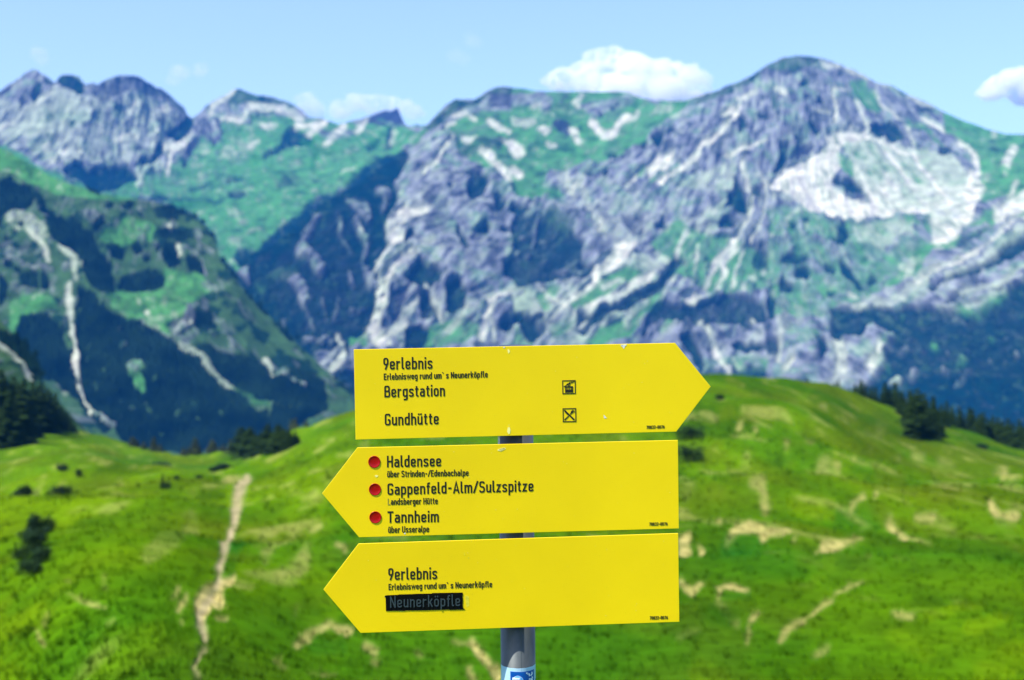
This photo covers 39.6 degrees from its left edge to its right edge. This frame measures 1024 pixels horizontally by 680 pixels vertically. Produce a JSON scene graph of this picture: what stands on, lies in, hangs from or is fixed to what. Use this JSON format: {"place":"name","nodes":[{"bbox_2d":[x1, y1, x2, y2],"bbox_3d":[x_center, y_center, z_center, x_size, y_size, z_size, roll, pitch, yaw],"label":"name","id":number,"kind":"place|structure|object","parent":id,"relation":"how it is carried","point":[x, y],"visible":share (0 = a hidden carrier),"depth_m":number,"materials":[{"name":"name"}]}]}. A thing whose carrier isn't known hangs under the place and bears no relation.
{"place":"outdoors","nodes":[
{"label":"outdoors","id":0,"kind":"place"},
{"bbox_2d":[0,320,88,432],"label":"slope","id":1,"kind":"structure","parent":0,"point":[12,364],"depth_m":670.16,"materials":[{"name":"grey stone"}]},
{"bbox_2d":[0,148,354,454],"bbox_3d":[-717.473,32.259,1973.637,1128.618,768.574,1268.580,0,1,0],"label":"wooded mountain","id":2,"kind":"structure","parent":0,"point":[245,325],"depth_m":1875.08,"materials":[{"name":"green plant"}]},
{"bbox_2d":[0,69,428,268],"bbox_3d":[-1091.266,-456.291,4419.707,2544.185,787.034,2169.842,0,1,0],"label":"rocky mountain","id":3,"kind":"structure","parent":0,"point":[261,191],"depth_m":4286.92,"materials":[{"name":"grey stone"}]},
{"bbox_2d":[192,473,251,678],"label":"path","id":4,"kind":"structure","parent":0,"point":[240,489],"depth_m":54.28,"materials":[{"name":"bare earth"},{"name":"gravel"}]},
{"bbox_2d":[369,108,425,127],"bbox_3d":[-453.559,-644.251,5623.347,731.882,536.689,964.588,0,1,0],"label":"mountain","id":5,"kind":"structure","parent":0,"point":[393,119],"depth_m":5460.23,"materials":[{"name":"stone"}]},
{"bbox_2d":[0,374,1023,679],"bbox_3d":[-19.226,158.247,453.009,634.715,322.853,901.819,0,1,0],"label":"meadow","id":6,"kind":"structure","parent":0,"point":[842,416],"depth_m":60.73,"materials":[{"name":"green plant"}]},
{"bbox_2d":[0,369,12,417],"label":"spruce tree","id":7,"kind":"object","parent":6,"relation":"on","point":[2,391],"visible":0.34,"depth_m":321.98,"materials":[{"name":"green plant"}]},
{"bbox_2d":[3,378,15,404],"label":"spruce tree","id":8,"kind":"object","parent":6,"relation":"on","point":[9,384],"visible":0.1,"depth_m":332.30,"materials":[{"name":"green plant"}]},
{"bbox_2d":[0,405,19,449],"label":"spruce tree","id":9,"kind":"object","parent":6,"relation":"on","point":[8,437],"visible":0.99,"depth_m":312.65,"materials":[{"name":"green plant"}]},
{"bbox_2d":[0,387,25,445],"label":"spruce tree","id":10,"kind":"object","parent":6,"relation":"on","point":[9,406],"visible":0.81,"depth_m":314.85,"materials":[{"name":"green plant"}]},
{"bbox_2d":[9,377,18,398],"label":"spruce tree","id":11,"kind":"object","parent":6,"relation":"on","point":[13,382],"visible":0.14,"depth_m":333.99,"materials":[{"name":"green plant"}]},
{"bbox_2d":[14,407,31,445],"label":"spruce tree","id":12,"kind":"object","parent":6,"relation":"on","point":[21,429],"visible":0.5,"depth_m":318.36,"materials":[{"name":"green plant"}]},
{"bbox_2d":[15,483,32,495],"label":"shrub","id":13,"kind":"object","parent":6,"relation":"on","point":[26,489],"visible":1,"depth_m":111.93,"materials":[{"name":"green plant"}]},
{"bbox_2d":[11,489,39,495],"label":"shrub","id":14,"kind":"object","parent":6,"relation":"on","point":[29,493],"visible":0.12,"depth_m":130.02,"materials":[{"name":"green plant"}]},
{"bbox_2d":[10,542,41,560],"bbox_3d":[-16.458,7.184,48.277,0.808,0.750,1.216,0,1,36],"label":"shrub","id":15,"kind":"object","parent":6,"relation":"on","point":[26,552],"visible":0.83,"depth_m":48.10,"materials":[{"name":"green plant"}]},
{"bbox_2d":[12,384,40,443],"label":"spruce tree","id":16,"kind":"object","parent":6,"relation":"on","point":[21,402],"visible":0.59,"depth_m":323.69,"materials":[{"name":"green plant"}]},
{"bbox_2d":[13,558,45,576],"bbox_3d":[-14.657,6.923,43.219,0.948,0.708,1.053,0,1,-20],"label":"shrub","id":17,"kind":"object","parent":6,"relation":"on","point":[32,566],"visible":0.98,"depth_m":43.08,"materials":[{"name":"green plant"}]},
{"bbox_2d":[19,378,39,437],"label":"spruce tree","id":18,"kind":"object","parent":6,"relation":"on","point":[24,384],"visible":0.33,"depth_m":348.60,"materials":[{"name":"green plant"}]},
{"bbox_2d":[25,511,43,531],"bbox_3d":[-18.914,7.333,56.288,0.740,1.228,0.822,1,1,42],"label":"shrub","id":19,"kind":"object","parent":6,"relation":"on","point":[32,522],"visible":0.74,"depth_m":56.14,"materials":[{"name":"green plant"}]},
{"bbox_2d":[14,525,55,547],"bbox_3d":[-17.153,7.100,51.031,1.415,1.019,1.571,0,1,19],"label":"shrub","id":20,"kind":"object","parent":6,"relation":"on","point":[33,537],"visible":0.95,"depth_m":50.80,"materials":[{"name":"green plant"}]},
{"bbox_2d":[27,390,46,438],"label":"spruce tree","id":21,"kind":"object","parent":6,"relation":"on","point":[40,435],"visible":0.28,"depth_m":351.81,"materials":[{"name":"green plant"}]},
{"bbox_2d":[28,381,47,433],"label":"spruce tree","id":22,"kind":"object","parent":6,"relation":"on","point":[33,395],"visible":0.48,"depth_m":366.14,"materials":[{"name":"green plant"}]},
{"bbox_2d":[30,545,55,561],"bbox_3d":[-15.203,6.953,45.958,0.871,0.750,0.967,0,1,37],"label":"shrub","id":23,"kind":"object","parent":6,"relation":"on","point":[41,552],"visible":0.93,"depth_m":45.82,"materials":[{"name":"green plant"}]},
{"bbox_2d":[35,392,50,434],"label":"spruce tree","id":24,"kind":"object","parent":6,"relation":"on","point":[40,407],"visible":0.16,"depth_m":372.36,"materials":[{"name":"green plant"}]},
{"bbox_2d":[38,515,57,531],"bbox_3d":[-19.042,7.580,57.819,1.100,0.834,1.100,0,1,-12],"label":"shrub","id":25,"kind":"object","parent":6,"relation":"on","point":[48,524],"visible":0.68,"depth_m":57.79,"materials":[{"name":"green plant"}]},
{"bbox_2d":[36,384,61,434],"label":"spruce tree","id":26,"kind":"object","parent":6,"relation":"on","point":[43,399],"visible":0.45,"depth_m":375.83,"materials":[{"name":"green plant"}]},
{"bbox_2d":[44,395,56,433],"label":"spruce tree","id":27,"kind":"object","parent":6,"relation":"on","point":[51,418],"visible":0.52,"depth_m":376.79,"materials":[{"name":"green plant"}]},
{"bbox_2d":[45,389,68,434],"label":"spruce tree","id":28,"kind":"object","parent":6,"relation":"on","point":[54,412],"visible":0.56,"depth_m":380.23,"materials":[{"name":"green plant"}]},
{"bbox_2d":[46,484,75,494],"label":"shrub","id":29,"kind":"object","parent":6,"relation":"on","point":[60,489],"visible":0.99,"depth_m":111.67,"materials":[{"name":"green plant"}]},
{"bbox_2d":[53,393,68,431],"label":"spruce tree","id":30,"kind":"object","parent":6,"relation":"on","point":[57,407],"visible":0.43,"depth_m":390.31,"materials":[{"name":"green plant"}]},
{"bbox_2d":[56,462,67,467],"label":"shrub","id":31,"kind":"object","parent":6,"relation":"on","point":[63,464],"visible":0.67,"depth_m":201.24,"materials":[{"name":"green plant"}]},
{"bbox_2d":[57,466,68,470],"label":"shrub","id":32,"kind":"object","parent":6,"relation":"on","point":[61,468],"visible":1,"depth_m":178.52,"materials":[{"name":"green plant"}]},
{"bbox_2d":[63,410,71,430],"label":"spruce tree","id":33,"kind":"object","parent":6,"relation":"on","point":[66,418],"visible":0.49,"depth_m":398.65,"materials":[{"name":"green plant"}]},
{"bbox_2d":[68,417,74,432],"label":"spruce tree","id":34,"kind":"object","parent":6,"relation":"on","point":[72,429],"visible":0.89,"depth_m":404.16,"materials":[{"name":"green plant"}]},
{"bbox_2d":[74,469,83,476],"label":"shrub","id":35,"kind":"object","parent":6,"relation":"on","point":[78,472],"visible":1,"depth_m":175.80,"materials":[{"name":"green plant"}]},
{"bbox_2d":[127,437,136,446],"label":"spruce tree","id":36,"kind":"object","parent":6,"relation":"on","point":[132,443],"visible":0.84,"depth_m":436.16,"materials":[{"name":"green plant"}]},
{"bbox_2d":[140,442,146,449],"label":"spruce tree","id":37,"kind":"object","parent":6,"relation":"on","point":[143,446],"visible":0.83,"depth_m":423.94,"materials":[{"name":"green plant"}]},
{"bbox_2d":[148,437,157,450],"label":"spruce tree","id":38,"kind":"object","parent":6,"relation":"on","point":[153,445],"visible":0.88,"depth_m":412.39,"materials":[{"name":"green plant"}]},
{"bbox_2d":[156,444,163,451],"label":"spruce tree","id":39,"kind":"object","parent":6,"relation":"on","point":[159,449],"visible":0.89,"depth_m":407.64,"materials":[{"name":"green plant"}]},
{"bbox_2d":[159,473,164,488],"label":"spruce tree","id":40,"kind":"object","parent":6,"relation":"on","point":[162,483],"visible":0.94,"depth_m":123.92,"materials":[{"name":"green plant"}]},
{"bbox_2d":[152,461,171,466],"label":"shrub","id":41,"kind":"object","parent":6,"relation":"on","point":[165,463],"visible":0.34,"depth_m":301.95,"materials":[{"name":"green plant"}]},
{"bbox_2d":[164,481,171,488],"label":"shrub","id":42,"kind":"object","parent":6,"relation":"on","point":[167,485],"visible":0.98,"depth_m":123.92,"materials":[{"name":"green plant"}]},
{"bbox_2d":[179,447,187,455],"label":"spruce tree","id":43,"kind":"object","parent":6,"relation":"on","point":[183,452],"visible":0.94,"depth_m":400.89,"materials":[{"name":"green plant"}]},
{"bbox_2d":[187,446,193,454],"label":"spruce tree","id":44,"kind":"object","parent":6,"relation":"on","point":[189,452],"visible":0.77,"depth_m":410.02,"materials":[{"name":"green plant"}]},
{"bbox_2d":[190,438,201,454],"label":"spruce tree","id":45,"kind":"object","parent":6,"relation":"on","point":[196,449],"visible":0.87,"depth_m":411.90,"materials":[{"name":"green plant"}]},
{"bbox_2d":[204,439,219,454],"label":"spruce tree","id":46,"kind":"object","parent":6,"relation":"on","point":[212,448],"visible":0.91,"depth_m":416.03,"materials":[{"name":"green plant"}]},
{"bbox_2d":[208,466,218,472],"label":"shrub","id":47,"kind":"object","parent":6,"relation":"on","point":[212,469],"visible":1,"depth_m":212.75,"materials":[{"name":"green plant"}]},
{"bbox_2d":[219,444,224,452],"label":"spruce tree","id":48,"kind":"object","parent":6,"relation":"on","point":[222,448],"visible":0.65,"depth_m":409.45,"materials":[{"name":"green plant"}]},
{"bbox_2d":[214,463,233,470],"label":"shrub","id":49,"kind":"object","parent":6,"relation":"on","point":[223,466],"visible":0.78,"depth_m":227.46,"materials":[{"name":"green plant"}]},
{"bbox_2d":[225,439,232,452],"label":"spruce tree","id":50,"kind":"object","parent":6,"relation":"on","point":[228,448],"visible":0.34,"depth_m":398.21,"materials":[{"name":"green plant"}]},
{"bbox_2d":[220,427,245,456],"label":"spruce tree","id":51,"kind":"object","parent":6,"relation":"on","point":[238,438],"visible":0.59,"depth_m":336.60,"materials":[{"name":"green plant"}]},
{"bbox_2d":[236,430,248,455],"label":"spruce tree","id":52,"kind":"object","parent":6,"relation":"on","point":[241,443],"visible":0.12,"depth_m":314.86,"materials":[{"name":"green plant"}]},
{"bbox_2d":[230,427,256,460],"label":"spruce tree","id":53,"kind":"object","parent":6,"relation":"on","point":[249,436],"visible":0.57,"depth_m":300.51,"materials":[{"name":"green plant"}]},
{"bbox_2d":[246,435,256,457],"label":"spruce tree","id":54,"kind":"object","parent":6,"relation":"on","point":[252,446],"visible":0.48,"depth_m":292.46,"materials":[{"name":"green plant"}]},
{"bbox_2d":[248,432,262,454],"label":"spruce tree","id":55,"kind":"object","parent":6,"relation":"on","point":[258,439],"visible":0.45,"depth_m":290.06,"materials":[{"name":"green plant"}]},
{"bbox_2d":[254,424,273,454],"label":"spruce tree","id":56,"kind":"object","parent":6,"relation":"on","point":[266,434],"visible":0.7,"depth_m":276.07,"materials":[{"name":"green plant"}]},
{"bbox_2d":[261,424,283,452],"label":"spruce tree","id":57,"kind":"object","parent":6,"relation":"on","point":[277,429],"visible":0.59,"depth_m":240.83,"materials":[{"name":"green plant"}]},
{"bbox_2d":[270,429,287,454],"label":"spruce tree","id":58,"kind":"object","parent":6,"relation":"on","point":[277,446],"visible":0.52,"depth_m":232.52,"materials":[{"name":"green plant"}]},
{"bbox_2d":[279,429,297,450],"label":"spruce tree","id":59,"kind":"object","parent":6,"relation":"on","point":[288,439],"visible":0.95,"depth_m":229.38,"materials":[{"name":"green plant"}]},
{"bbox_2d":[288,420,293,430],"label":"spruce tree","id":60,"kind":"object","parent":6,"relation":"on","point":[291,424],"visible":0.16,"depth_m":346.73,"materials":[{"name":"green plant"}]},
{"bbox_2d":[291,418,298,430],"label":"spruce tree","id":61,"kind":"object","parent":6,"relation":"on","point":[295,426],"visible":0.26,"depth_m":341.87,"materials":[{"name":"green plant"}]},
{"bbox_2d":[292,431,299,446],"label":"spruce tree","id":62,"kind":"object","parent":6,"relation":"on","point":[295,435],"visible":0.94,"depth_m":230.40,"materials":[{"name":"green plant"}]},
{"bbox_2d":[498,345,535,679],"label":"signpost","id":63,"kind":"object","parent":6,"relation":"on","point":[518,653],"visible":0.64,"depth_m":2.41,"materials":[{"name":"metal"}]},
{"bbox_2d":[322,440,678,536],"bbox_3d":[-0.017,0.249,2.387,0.598,0.150,0.014,-1,2,-4],"label":"arrow sign","id":64,"kind":"object","parent":63,"relation":"attached to","point":[480,489],"visible":1,"depth_m":2.38,"materials":[{"name":"yellow metal"}]},
{"bbox_2d":[324,533,678,632],"bbox_3d":[-0.016,0.408,2.393,0.598,0.151,0.014,-1,2,-4],"label":"arrow sign","id":65,"kind":"object","parent":63,"relation":"attached to","point":[490,583],"visible":1,"depth_m":2.39,"materials":[{"name":"yellow metal"}]},
{"bbox_2d":[354,343,710,439],"bbox_3d":[0.037,0.084,2.386,0.598,0.150,0.012,-1,2,-4],"label":"arrow sign","id":66,"kind":"object","parent":63,"relation":"attached to","point":[401,393],"visible":1,"depth_m":2.38,"materials":[{"name":"yellow metal"}]},
{"bbox_2d":[673,422,705,439],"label":"shrub","id":67,"kind":"object","parent":6,"relation":"on","point":[691,433],"visible":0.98,"depth_m":152.81,"materials":[{"name":"green plant"}]},
{"bbox_2d":[678,440,706,461],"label":"shrub","id":68,"kind":"object","parent":6,"relation":"on","point":[685,452],"visible":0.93,"depth_m":140.50,"materials":[{"name":"green plant"}]},
{"bbox_2d":[713,394,724,399],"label":"shrub","id":69,"kind":"object","parent":6,"relation":"on","point":[719,396],"visible":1,"depth_m":203.08,"materials":[{"name":"green plant"}]},
{"bbox_2d":[852,384,858,393],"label":"spruce tree","id":70,"kind":"object","parent":6,"relation":"on","point":[854,390],"visible":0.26,"depth_m":284.88,"materials":[{"name":"green plant"}]},
{"bbox_2d":[857,380,868,397],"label":"spruce tree","id":71,"kind":"object","parent":6,"relation":"on","point":[861,388],"visible":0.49,"depth_m":294.28,"materials":[{"name":"green plant"}]},
{"bbox_2d":[868,386,875,400],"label":"spruce tree","id":72,"kind":"object","parent":6,"relation":"on","point":[870,397],"visible":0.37,"depth_m":298.09,"materials":[{"name":"green plant"}]},
{"bbox_2d":[873,387,880,402],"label":"spruce tree","id":73,"kind":"object","parent":6,"relation":"on","point":[876,398],"visible":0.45,"depth_m":300.12,"materials":[{"name":"green plant"}]},
{"bbox_2d":[879,392,884,403],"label":"spruce tree","id":74,"kind":"object","parent":6,"relation":"on","point":[881,398],"visible":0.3,"depth_m":302.31,"materials":[{"name":"green plant"}]},
{"bbox_2d":[881,382,892,406],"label":"spruce tree","id":75,"kind":"object","parent":6,"relation":"on","point":[885,394],"visible":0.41,"depth_m":303.68,"materials":[{"name":"green plant"}]},
{"bbox_2d":[887,388,892,404],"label":"spruce tree","id":76,"kind":"object","parent":6,"relation":"on","point":[889,391],"visible":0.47,"depth_m":304.83,"materials":[{"name":"green plant"}]},
{"bbox_2d":[890,383,899,409],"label":"spruce tree","id":77,"kind":"object","parent":6,"relation":"on","point":[895,394],"visible":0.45,"depth_m":304.39,"materials":[{"name":"green plant"}]},
{"bbox_2d":[894,391,906,415],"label":"spruce tree","id":78,"kind":"object","parent":6,"relation":"on","point":[900,403],"visible":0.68,"depth_m":272.10,"materials":[{"name":"green plant"}]},
{"bbox_2d":[895,390,914,427],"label":"spruce tree","id":79,"kind":"object","parent":6,"relation":"on","point":[904,415],"visible":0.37,"depth_m":244.07,"materials":[{"name":"green plant"}]},
{"bbox_2d":[900,396,925,438],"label":"spruce tree","id":80,"kind":"object","parent":6,"relation":"on","point":[912,430],"visible":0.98,"depth_m":221.75,"materials":[{"name":"green plant"}]},
{"bbox_2d":[900,389,934,438],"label":"spruce tree","id":81,"kind":"object","parent":6,"relation":"on","point":[920,412],"visible":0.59,"depth_m":224.68,"materials":[{"name":"green plant"}]},
{"bbox_2d":[920,393,940,440],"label":"spruce tree","id":82,"kind":"object","parent":6,"relation":"on","point":[929,412],"visible":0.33,"depth_m":229.07,"materials":[{"name":"green plant"}]},
{"bbox_2d":[925,401,941,440],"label":"spruce tree","id":83,"kind":"object","parent":6,"relation":"on","point":[939,438],"visible":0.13,"depth_m":233.90,"materials":[{"name":"green plant"}]},
{"bbox_2d":[930,398,944,439],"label":"spruce tree","id":84,"kind":"object","parent":6,"relation":"on","point":[935,412],"visible":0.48,"depth_m":242.64,"materials":[{"name":"green plant"}]},
{"bbox_2d":[936,409,946,436],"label":"spruce tree","id":85,"kind":"object","parent":6,"relation":"on","point":[943,428],"visible":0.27,"depth_m":251.51,"materials":[{"name":"green plant"}]},
{"bbox_2d":[939,404,949,428],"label":"spruce tree","id":86,"kind":"object","parent":6,"relation":"on","point":[941,408],"visible":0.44,"depth_m":282.76,"materials":[{"name":"green plant"}]},
{"bbox_2d":[943,401,952,426],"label":"spruce tree","id":87,"kind":"object","parent":6,"relation":"on","point":[947,413],"visible":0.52,"depth_m":287.12,"materials":[{"name":"green plant"}]},
{"bbox_2d":[948,406,958,424],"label":"spruce tree","id":88,"kind":"object","parent":6,"relation":"on","point":[951,410],"visible":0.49,"depth_m":293.78,"materials":[{"name":"green plant"}]},
{"bbox_2d":[950,411,958,427],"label":"spruce tree","id":89,"kind":"object","parent":6,"relation":"on","point":[953,421],"visible":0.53,"depth_m":291.69,"materials":[{"name":"green plant"}]},
{"bbox_2d":[956,406,965,429],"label":"spruce tree","id":90,"kind":"object","parent":6,"relation":"on","point":[959,418],"visible":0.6,"depth_m":299.51,"materials":[{"name":"green plant"}]},
{"bbox_2d":[962,408,974,431],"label":"spruce tree","id":91,"kind":"object","parent":6,"relation":"on","point":[967,427],"visible":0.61,"depth_m":299.75,"materials":[{"name":"green plant"}]},
{"bbox_2d":[969,409,976,426],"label":"spruce tree","id":92,"kind":"object","parent":6,"relation":"on","point":[973,417],"visible":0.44,"depth_m":299.99,"materials":[{"name":"green plant"}]},
{"bbox_2d":[972,413,981,433],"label":"spruce tree","id":93,"kind":"object","parent":6,"relation":"on","point":[976,425],"visible":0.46,"depth_m":295.43,"materials":[{"name":"green plant"}]},
{"bbox_2d":[975,443,989,449],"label":"shrub","id":94,"kind":"object","parent":6,"relation":"on","point":[983,446],"visible":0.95,"depth_m":251.14,"materials":[{"name":"green plant"}]},
{"bbox_2d":[977,412,990,437],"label":"spruce tree","id":95,"kind":"object","parent":6,"relation":"on","point":[982,430],"visible":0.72,"depth_m":292.97,"materials":[{"name":"green plant"}]},
{"bbox_2d":[986,419,993,438],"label":"spruce tree","id":96,"kind":"object","parent":6,"relation":"on","point":[989,428],"visible":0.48,"depth_m":294.66,"materials":[{"name":"green plant"}]},
{"bbox_2d":[990,416,995,434],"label":"spruce tree","id":97,"kind":"object","parent":6,"relation":"on","point":[992,421],"visible":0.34,"depth_m":297.02,"materials":[{"name":"green plant"}]},
{"bbox_2d":[991,418,1002,441],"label":"spruce tree","id":98,"kind":"object","parent":6,"relation":"on","point":[996,433],"visible":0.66,"depth_m":293.88,"materials":[{"name":"green plant"}]},
{"bbox_2d":[997,421,1004,443],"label":"spruce tree","id":99,"kind":"object","parent":6,"relation":"on","point":[1001,431],"visible":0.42,"depth_m":293.58,"materials":[{"name":"green plant"}]},
{"bbox_2d":[998,419,1011,446],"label":"spruce tree","id":100,"kind":"object","parent":6,"relation":"on","point":[1005,435],"visible":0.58,"depth_m":290.50,"materials":[{"name":"green plant"}]},
{"bbox_2d":[1007,422,1015,447],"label":"spruce tree","id":101,"kind":"object","parent":6,"relation":"on","point":[1011,435],"visible":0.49,"depth_m":287.58,"materials":[{"name":"green plant"}]},
{"bbox_2d":[1010,419,1022,448],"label":"spruce tree","id":102,"kind":"object","parent":6,"relation":"on","point":[1017,435],"visible":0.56,"depth_m":283.37,"materials":[{"name":"green plant"}]},
{"bbox_2d":[1017,426,1023,449],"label":"spruce tree","id":103,"kind":"object","parent":6,"relation":"on","point":[1022,436],"visible":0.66,"depth_m":273.71,"materials":[{"name":"green plant"}]},
{"bbox_2d":[0,0,1023,133],"label":"sky","id":104,"kind":"structure","parent":0,"point":[336,61],"materials":[{"name":"blue"}]},
{"bbox_2d":[229,56,1023,428],"bbox_3d":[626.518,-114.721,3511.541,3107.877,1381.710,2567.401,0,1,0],"label":"mountain","id":105,"kind":"structure","parent":0,"point":[795,158],"depth_m":3358.89,"materials":[{"name":"grey stone"}]},
{"bbox_2d":[0,73,1023,453],"bbox_3d":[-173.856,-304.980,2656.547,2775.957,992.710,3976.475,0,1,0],"label":"forest","id":106,"kind":"object","parent":105,"relation":"on","point":[42,351],"visible":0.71,"depth_m":1753.92,"materials":[{"name":"green plant"}]}
]}

